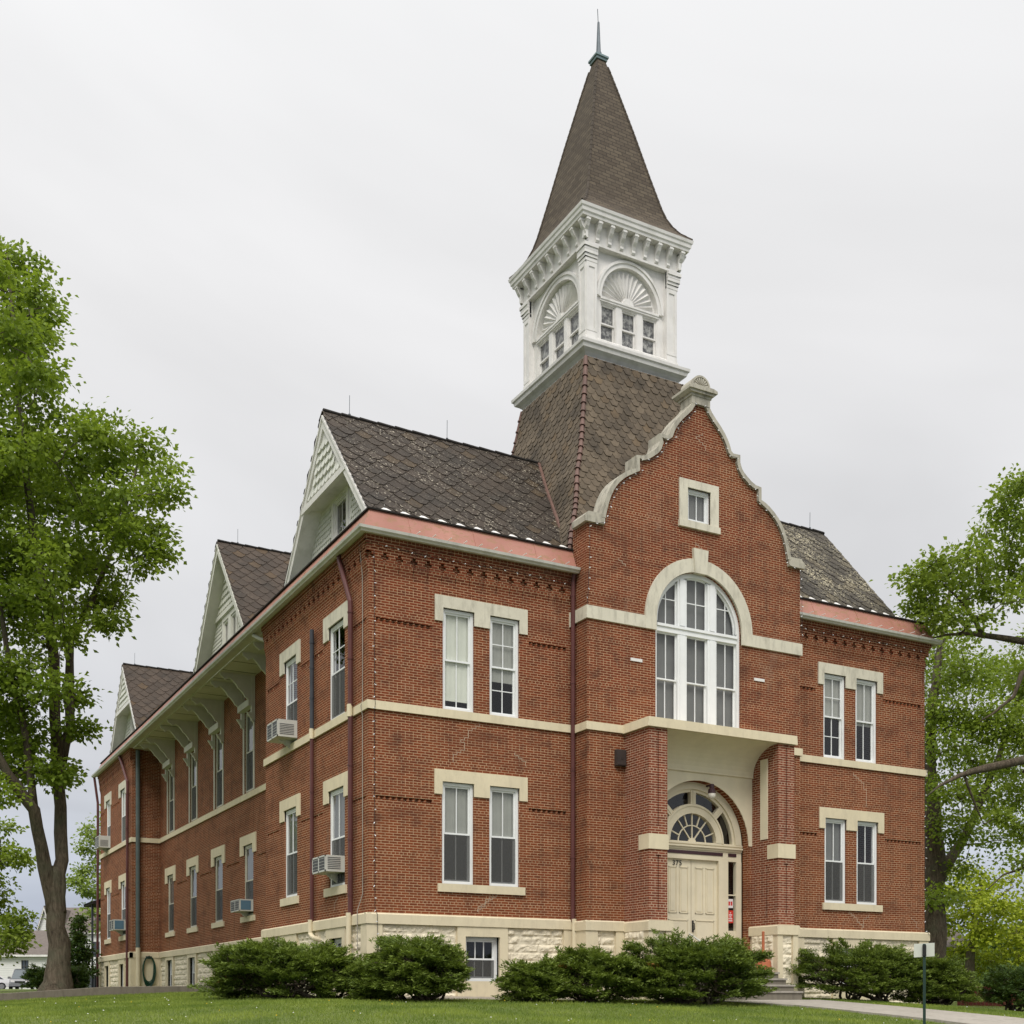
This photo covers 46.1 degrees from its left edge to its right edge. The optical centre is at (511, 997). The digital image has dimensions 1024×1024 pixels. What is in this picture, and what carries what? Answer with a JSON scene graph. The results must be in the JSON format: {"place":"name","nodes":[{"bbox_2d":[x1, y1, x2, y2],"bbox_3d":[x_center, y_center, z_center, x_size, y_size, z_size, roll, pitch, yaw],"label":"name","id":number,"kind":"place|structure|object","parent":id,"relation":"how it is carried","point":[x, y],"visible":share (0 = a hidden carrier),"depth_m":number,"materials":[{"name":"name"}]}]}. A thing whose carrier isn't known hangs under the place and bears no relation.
{"place":"outdoors","nodes":[
{"label":"outdoors","id":0,"kind":"place"},
{"bbox_2d":[0,989,1023,1023],"bbox_3d":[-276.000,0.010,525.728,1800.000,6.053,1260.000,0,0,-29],"label":"ground","id":1,"kind":"structure","parent":0,"point":[185,1012],"depth_m":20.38,"materials":[{"name":"green plant"}]},
{"bbox_2d":[0,976,9,988],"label":"parked car","id":2,"kind":"object","parent":1,"relation":"on","point":[4,983],"visible":0.69,"depth_m":100.03,"materials":[{"name":"white paint"}]},
{"bbox_2d":[0,815,45,965],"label":"shade tree","id":3,"kind":"object","parent":1,"relation":"on","point":[16,935],"visible":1,"depth_m":45.02,"materials":[{"name":"green plant"}]},
{"bbox_2d":[19,962,45,988],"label":"yew shrub","id":4,"kind":"object","parent":1,"relation":"on","point":[34,977],"visible":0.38,"depth_m":35.07,"materials":[{"name":"green plant"}]},
{"bbox_2d":[0,930,90,988],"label":"garage","id":5,"kind":"structure","parent":1,"relation":"on","point":[38,955],"depth_m":108.00,"materials":[{"name":"white"}]},
{"bbox_2d":[21,960,28,968],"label":"window","id":6,"kind":"structure","parent":5,"relation":"in","point":[24,963],"depth_m":108.10,"materials":[{"name":"glass"}]},
{"bbox_2d":[36,906,70,929],"bbox_3d":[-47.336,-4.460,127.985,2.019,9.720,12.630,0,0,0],"label":"house","id":7,"kind":"structure","parent":1,"relation":"on","point":[42,924],"depth_m":122.00,"materials":[{"name":"white"}]},
{"bbox_2d":[71,961,91,988],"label":"yew shrub","id":8,"kind":"object","parent":1,"relation":"on","point":[80,977],"visible":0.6,"depth_m":35.86,"materials":[{"name":"green plant"}]},
{"bbox_2d":[65,898,100,970],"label":"house","id":9,"kind":"structure","parent":1,"relation":"on","point":[73,915],"depth_m":125.86,"materials":[{"name":"white"}]},
{"bbox_2d":[94,942,99,956],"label":"window","id":10,"kind":"structure","parent":9,"relation":"in","point":[94,942],"depth_m":125.09,"materials":[{"name":"white glass"}]},
{"bbox_2d":[66,804,100,935],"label":"pale green tree","id":11,"kind":"object","parent":1,"relation":"on","point":[79,879],"visible":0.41,"depth_m":71.84,"materials":[{"name":"green plant"}]},
{"bbox_2d":[65,912,102,979],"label":"evergreen tree","id":12,"kind":"object","parent":1,"relation":"on","point":[78,940],"visible":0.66,"depth_m":51.80,"materials":[{"name":"green plant"}]},
{"bbox_2d":[83,899,100,987],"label":"entrance canopy","id":13,"kind":"object","parent":1,"relation":"on","point":[92,904],"visible":0.22,"depth_m":53.84,"materials":[{"name":"metal"}]},
{"bbox_2d":[0,235,197,990],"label":"maple tree","id":14,"kind":"object","parent":1,"relation":"on","point":[25,332],"visible":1,"depth_m":30.85,"materials":[{"name":"green plant"}]},
{"bbox_2d":[0,986,257,1000],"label":"kerb wall","id":15,"kind":"structure","parent":1,"relation":"on","point":[96,991],"depth_m":31.66,"materials":[{"name":"concrete"}]},
{"bbox_2d":[186,935,364,998],"bbox_3d":[-4.469,-0.574,24.730,4.346,1.372,2.615,0,0,1],"label":"juniper shrub","id":16,"kind":"object","parent":1,"relation":"on","point":[278,969],"visible":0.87,"depth_m":24.02,"materials":[{"name":"green plant"}]},
{"bbox_2d":[334,956,401,1000],"bbox_3d":[-2.713,-0.342,23.892,1.489,0.985,1.398,0,0,39],"label":"juniper shrub","id":17,"kind":"object","parent":1,"relation":"on","point":[352,979],"visible":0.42,"depth_m":23.57,"materials":[{"name":"green plant"}]},
{"bbox_2d":[356,931,475,1001],"bbox_3d":[-1.911,-0.576,23.696,2.358,1.481,2.193,0,0,-6],"label":"juniper shrub","id":18,"kind":"object","parent":1,"relation":"on","point":[417,965],"visible":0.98,"depth_m":23.18,"materials":[{"name":"green plant"}]},
{"bbox_2d":[5,997,1014,1021],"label":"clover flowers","id":19,"kind":"object","parent":1,"relation":"on","point":[293,1012],"visible":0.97,"depth_m":20.51,"materials":[{"name":"white plant"}]},
{"bbox_2d":[395,996,632,999],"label":"gravel","id":20,"kind":"structure","parent":1,"relation":"on","point":[457,997],"depth_m":25.57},
{"bbox_2d":[91,9,942,1003],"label":"brick courthouse","id":21,"kind":"structure","parent":1,"relation":"on","point":[681,719],"depth_m":29.11,"materials":[{"name":"red brick"}]},
{"bbox_2d":[95,835,109,852],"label":"air conditioner","id":22,"kind":"object","parent":21,"relation":"attached to","point":[102,843],"visible":1,"depth_m":51.05,"materials":[{"name":"white metal"}]},
{"bbox_2d":[107,801,109,849],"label":"window","id":23,"kind":"structure","parent":21,"relation":"in","point":[108,803],"depth_m":51.82,"materials":[{"name":"white glass"}]},
{"bbox_2d":[107,888,109,938],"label":"window","id":24,"kind":"structure","parent":21,"relation":"in","point":[108,890],"depth_m":51.82,"materials":[{"name":"white glass"}]},
{"bbox_2d":[122,789,125,841],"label":"window","id":25,"kind":"structure","parent":21,"relation":"in","point":[123,791],"depth_m":48.76,"materials":[{"name":"white glass"}]},
{"bbox_2d":[122,881,125,935],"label":"window","id":26,"kind":"structure","parent":21,"relation":"in","point":[123,883],"depth_m":48.76,"materials":[{"name":"white glass"}]},
{"bbox_2d":[109,919,125,935],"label":"air conditioner","id":27,"kind":"object","parent":26,"relation":"in","point":[118,926],"visible":0.99,"depth_m":48.16,"materials":[{"name":"white metal"}]},
{"bbox_2d":[142,956,155,985],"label":"garden hose","id":28,"kind":"object","parent":21,"relation":"hanging from","point":[149,983],"visible":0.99,"depth_m":47.22,"materials":[{"name":"green rubber"}]},
{"bbox_2d":[169,772,172,832],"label":"window","id":29,"kind":"structure","parent":21,"relation":"in","point":[170,778],"depth_m":46.24,"materials":[{"name":"grey glass"}]},
{"bbox_2d":[170,960,171,985],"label":"window","id":30,"kind":"structure","parent":21,"relation":"in","point":[170,960],"depth_m":46.35,"materials":[{"name":"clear glass"}]},
{"bbox_2d":[169,875,173,931],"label":"window","id":31,"kind":"structure","parent":21,"relation":"in","point":[171,883],"depth_m":46.22,"materials":[{"name":"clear glass"}]},
{"bbox_2d":[191,752,195,821],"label":"window","id":32,"kind":"structure","parent":21,"relation":"in","point":[193,763],"depth_m":43.21,"materials":[{"name":"grey glass"}]},
{"bbox_2d":[192,958,194,984],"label":"window","id":33,"kind":"structure","parent":21,"relation":"in","point":[193,959],"depth_m":43.31,"materials":[{"name":"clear glass"}]},
{"bbox_2d":[191,866,196,927],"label":"window","id":34,"kind":"structure","parent":21,"relation":"in","point":[193,869],"depth_m":43.12,"materials":[{"name":"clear glass"}]},
{"bbox_2d":[216,733,221,808],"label":"window","id":35,"kind":"structure","parent":21,"relation":"in","point":[218,745],"depth_m":40.23,"materials":[{"name":"grey glass"}]},
{"bbox_2d":[216,856,222,921],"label":"window","id":36,"kind":"structure","parent":21,"relation":"in","point":[219,866],"depth_m":40.12,"materials":[{"name":"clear glass"}]},
{"bbox_2d":[224,619,227,643],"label":"window","id":37,"kind":"structure","parent":21,"relation":"in","point":[226,622],"depth_m":40.80,"materials":[{"name":"white paint"}]},
{"bbox_2d":[232,611,235,635],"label":"window","id":38,"kind":"structure","parent":21,"relation":"in","point":[234,614],"depth_m":39.96,"materials":[{"name":"white paint"}]},
{"bbox_2d":[231,899,252,917],"bbox_3d":[-8.252,-2.690,36.840,0.470,0.580,0.958,0,0,-29],"label":"air conditioner","id":39,"kind":"object","parent":21,"relation":"attached to","point":[243,907],"visible":1,"depth_m":36.48,"materials":[{"name":"white metal"}]},
{"bbox_2d":[245,844,252,915],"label":"window","id":40,"kind":"structure","parent":21,"relation":"in","point":[248,849],"depth_m":37.12,"materials":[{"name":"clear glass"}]},
{"bbox_2d":[246,711,252,792],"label":"window","id":41,"kind":"structure","parent":21,"relation":"in","point":[249,724],"depth_m":37.07,"materials":[{"name":"grey glass"}]},
{"bbox_2d":[267,718,296,748],"bbox_3d":[-5.662,-6.460,29.733,0.550,0.640,0.856,0,0,-29],"label":"air conditioner","id":42,"kind":"object","parent":21,"relation":"attached to","point":[282,731],"visible":1,"depth_m":29.43,"materials":[{"name":"white metal"}]},
{"bbox_2d":[286,656,296,742],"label":"window","id":43,"kind":"structure","parent":21,"relation":"in","point":[291,707],"depth_m":30.14,"materials":[{"name":"white glass"}]},
{"bbox_2d":[286,808,296,897],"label":"window","id":44,"kind":"structure","parent":21,"relation":"in","point":[291,819],"depth_m":30.04,"materials":[{"name":"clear glass"}]},
{"bbox_2d":[312,855,344,882],"bbox_3d":[-4.094,-2.850,26.921,0.490,0.580,0.856,0,0,-29],"label":"air conditioner","id":45,"kind":"object","parent":21,"relation":"attached to","point":[331,866],"visible":1,"depth_m":26.62,"materials":[{"name":"white metal"}]},
{"bbox_2d":[331,620,344,719],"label":"window","id":46,"kind":"structure","parent":21,"relation":"in","point":[337,678],"depth_m":27.17,"materials":[{"name":"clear glass"}]},
{"bbox_2d":[331,787,344,886],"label":"window","id":47,"kind":"structure","parent":21,"relation":"in","point":[337,799],"depth_m":27.15,"materials":[{"name":"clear glass"}]},
{"bbox_2d":[335,938,341,946],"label":"window","id":48,"kind":"structure","parent":21,"relation":"in","point":[337,941],"depth_m":27.25,"materials":[{"name":"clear glass"}]},
{"bbox_2d":[334,492,345,537],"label":"window","id":49,"kind":"structure","parent":21,"relation":"in","point":[337,505],"depth_m":29.17,"materials":[{"name":"white paint"}]},
{"bbox_2d":[372,557,378,945],"bbox_3d":[-2.876,-4.900,25.311,0.120,9.000,0.145,0,0,-29],"label":"light string","id":50,"kind":"object","parent":21,"relation":"attached to","point":[374,738],"visible":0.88,"depth_m":25.36,"materials":[{"name":"white plastic"}]},
{"bbox_2d":[442,782,472,884],"bbox_3d":[-1.234,-3.587,26.439,0.770,2.215,0.130,0,0,-29],"label":"window","id":51,"kind":"structure","parent":21,"relation":"in","point":[457,799],"depth_m":26.45,"materials":[{"name":"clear glass"}]},
{"bbox_2d":[443,609,472,711],"bbox_3d":[-1.223,-7.372,26.445,0.761,2.205,0.130,0,0,-29],"label":"window","id":52,"kind":"structure","parent":21,"relation":"in","point":[457,625],"depth_m":26.50,"materials":[{"name":"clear glass"}]},
{"bbox_2d":[378,544,570,584],"bbox_3d":[-0.722,-9.479,26.419,4.750,0.099,0.055,0,0,-29],"label":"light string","id":53,"kind":"object","parent":21,"relation":"attached to","point":[475,565],"visible":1,"depth_m":26.41,"materials":[{"name":"white plastic"}]},
{"bbox_2d":[466,937,496,980],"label":"window","id":54,"kind":"structure","parent":21,"relation":"in","point":[486,969],"depth_m":26.76,"materials":[{"name":"clear glass"}]},
{"bbox_2d":[489,787,517,886],"bbox_3d":[-0.222,-3.587,26.991,0.755,2.215,0.130,0,0,-29],"label":"window","id":55,"kind":"structure","parent":21,"relation":"in","point":[503,802],"depth_m":26.99,"materials":[{"name":"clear glass"}]},
{"bbox_2d":[490,617,517,717],"bbox_3d":[-0.219,-7.372,26.993,0.748,2.205,0.130,0,0,-29],"label":"window","id":56,"kind":"structure","parent":21,"relation":"in","point":[503,632],"depth_m":27.05,"materials":[{"name":"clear glass"}]},
{"bbox_2d":[667,858,690,939],"bbox_3d":[3.965,-2.115,28.856,0.773,2.430,0.068,0,0,-29],"label":"door","id":57,"kind":"structure","parent":21,"relation":"in","point":[678,870],"depth_m":28.85,"materials":[{"name":"beige paint"}]},
{"bbox_2d":[587,403,802,635],"bbox_3d":[4.514,-11.504,28.650,6.424,5.208,0.111,0,0,-29],"label":"light string","id":58,"kind":"object","parent":21,"relation":"attached to","point":[658,456],"visible":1,"depth_m":28.36,"materials":[{"name":"white plastic"}]},
{"bbox_2d":[656,574,738,727],"bbox_3d":[4.403,-8.200,28.874,2.600,3.860,0.215,0,0,-29],"label":"arched window","id":59,"kind":"structure","parent":21,"relation":"in","point":[697,632],"depth_m":28.98,"materials":[{"name":"clear glass"}]},
{"bbox_2d":[688,489,708,524],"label":"window","id":60,"kind":"structure","parent":21,"relation":"in","point":[698,502],"depth_m":28.89,"materials":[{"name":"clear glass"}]},
{"bbox_2d":[691,860,716,944],"bbox_3d":[4.673,-2.115,29.201,0.773,2.430,0.140,0,0,-29],"label":"door","id":61,"kind":"structure","parent":21,"relation":"in","point":[703,872],"depth_m":29.21,"materials":[{"name":"beige paint"}]},
{"bbox_2d":[755,931,771,969],"bbox_3d":[5.956,-1.085,28.534,0.410,0.970,0.404,0,0,-29],"label":"ash receptacle","id":62,"kind":"object","parent":21,"relation":"on","point":[767,963],"visible":0.4,"depth_m":28.44,"materials":[{"name":"plastic"}]},
{"bbox_2d":[824,674,843,758],"bbox_3d":[8.418,-7.372,31.705,0.760,2.205,0.130,0,0,-29],"label":"window","id":63,"kind":"structure","parent":21,"relation":"in","point":[833,685],"depth_m":31.80,"materials":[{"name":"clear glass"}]},
{"bbox_2d":[825,818,844,902],"bbox_3d":[8.449,-3.587,31.722,0.750,2.215,0.130,0,0,-29],"label":"window","id":64,"kind":"structure","parent":21,"relation":"in","point":[835,828],"depth_m":31.74,"materials":[{"name":"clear glass"}]},
{"bbox_2d":[800,627,924,652],"bbox_3d":[9.241,-9.478,31.856,4.850,0.080,0.059,0,0,-29],"label":"light string","id":65,"kind":"object","parent":21,"relation":"attached to","point":[864,640],"visible":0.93,"depth_m":31.93,"materials":[{"name":"white plastic"}]},
{"bbox_2d":[856,679,875,763],"bbox_3d":[9.414,-7.372,32.249,0.770,2.205,0.130,0,0,-29],"label":"window","id":66,"kind":"structure","parent":21,"relation":"in","point":[866,690],"depth_m":32.35,"materials":[{"name":"white glass"}]},
{"bbox_2d":[857,821,876,904],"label":"window","id":67,"kind":"structure","parent":21,"relation":"in","point":[866,872],"depth_m":32.28,"materials":[{"name":"white glass"}]},
{"bbox_2d":[924,668,928,933],"bbox_3d":[11.420,-5.449,33.130,0.152,7.502,0.075,0,0,-5],"label":"light string","id":68,"kind":"object","parent":21,"relation":"attached to","point":[925,821],"visible":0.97,"depth_m":33.15,"materials":[{"name":"white plastic"}]},
{"bbox_2d":[490,951,576,1002],"bbox_3d":[0.441,-0.384,24.227,1.707,1.135,1.490,0,0,-29],"label":"juniper shrub","id":69,"kind":"object","parent":1,"relation":"on","point":[544,979],"visible":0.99,"depth_m":23.96,"materials":[{"name":"green plant"}]},
{"bbox_2d":[541,942,644,1002],"bbox_3d":[1.622,-0.470,24.765,2.495,1.345,1.641,0,0,14],"label":"juniper shrub","id":70,"kind":"object","parent":1,"relation":"on","point":[592,969],"visible":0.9,"depth_m":24.35,"materials":[{"name":"green plant"}]},
{"bbox_2d":[611,926,778,1004],"bbox_3d":[3.647,-0.622,25.199,3.888,1.696,2.291,0,0,-14],"label":"juniper shrub","id":71,"kind":"object","parent":1,"relation":"on","point":[669,968],"visible":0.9,"depth_m":24.68,"materials":[{"name":"green plant"}]},
{"bbox_2d":[787,936,940,1001],"bbox_3d":[8.413,-0.662,29.168,3.855,1.664,2.496,0,0,-29],"label":"juniper shrub","id":72,"kind":"object","parent":1,"relation":"on","point":[881,971],"visible":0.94,"depth_m":28.75,"materials":[{"name":"green plant"}]},
{"bbox_2d":[914,943,934,1023],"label":"street sign","id":73,"kind":"object","parent":1,"relation":"on","point":[924,950],"visible":1,"depth_m":19.59,"materials":[{"name":"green metal"}]},
{"bbox_2d":[889,953,983,1004],"bbox_3d":[10.463,-0.425,29.708,2.310,1.490,2.261,0,0,-29],"label":"juniper shrub","id":74,"kind":"object","parent":1,"relation":"on","point":[952,978],"visible":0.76,"depth_m":29.23,"materials":[{"name":"green plant"}]},
{"bbox_2d":[869,463,1023,889],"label":"shade tree","id":75,"kind":"object","parent":1,"relation":"on","point":[930,574],"visible":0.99,"depth_m":32.70,"materials":[{"name":"green plant"}]},
{"bbox_2d":[946,928,966,997],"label":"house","id":76,"kind":"structure","parent":1,"relation":"on","point":[950,938],"depth_m":68.64,"materials":[{"name":"grey paint"}]},
{"bbox_2d":[921,588,1023,1004],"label":"shade tree","id":77,"kind":"object","parent":1,"relation":"on","point":[940,864],"visible":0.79,"depth_m":42.77,"materials":[{"name":"green plant"}]},
{"bbox_2d":[963,934,998,986],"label":"distant tree","id":78,"kind":"object","parent":1,"relation":"on","point":[986,972],"visible":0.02,"depth_m":118.28,"materials":[{"name":"green plant"}]},
{"bbox_2d":[943,855,1023,982],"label":"lime green tree","id":79,"kind":"object","parent":1,"relation":"on","point":[984,933],"visible":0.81,"depth_m":65.60,"materials":[{"name":"green plant"}]},
{"bbox_2d":[957,986,1020,1005],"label":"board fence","id":80,"kind":"object","parent":1,"relation":"on","point":[975,1003],"visible":0.2,"depth_m":45.48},
{"bbox_2d":[964,917,1020,965],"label":"distant tree","id":81,"kind":"object","parent":1,"relation":"on","point":[995,946],"visible":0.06,"depth_m":128.33,"materials":[{"name":"green plant"}]},
{"bbox_2d":[975,957,1023,1011],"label":"juniper shrub","id":82,"kind":"object","parent":1,"relation":"on","point":[1003,984],"visible":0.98,"depth_m":31.29,"materials":[{"name":"green plant"}]},
{"bbox_2d":[993,921,1023,970],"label":"distant tree","id":83,"kind":"object","parent":1,"relation":"on","point":[1013,947],"visible":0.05,"depth_m":125.19,"materials":[{"name":"green plant"}]},
{"bbox_2d":[0,0,1023,939],"label":"sky","id":84,"kind":"structure","parent":0,"point":[261,216],"materials":[{"name":"white"}]},
{"bbox_2d":[701,1000,1023,1023],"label":"path","id":85,"kind":"structure","parent":0,"point":[946,1017],"depth_m":24.00,"materials":[{"name":"concrete"}]},
{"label":"street","id":86,"kind":"structure","parent":0,"visible":0},
{"bbox_2d":[8,969,36,988],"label":"parked van","id":87,"kind":"object","parent":86,"relation":"on","point":[15,978],"visible":0.47,"depth_m":98.55,"materials":[{"name":"silver metal"}]}
]}

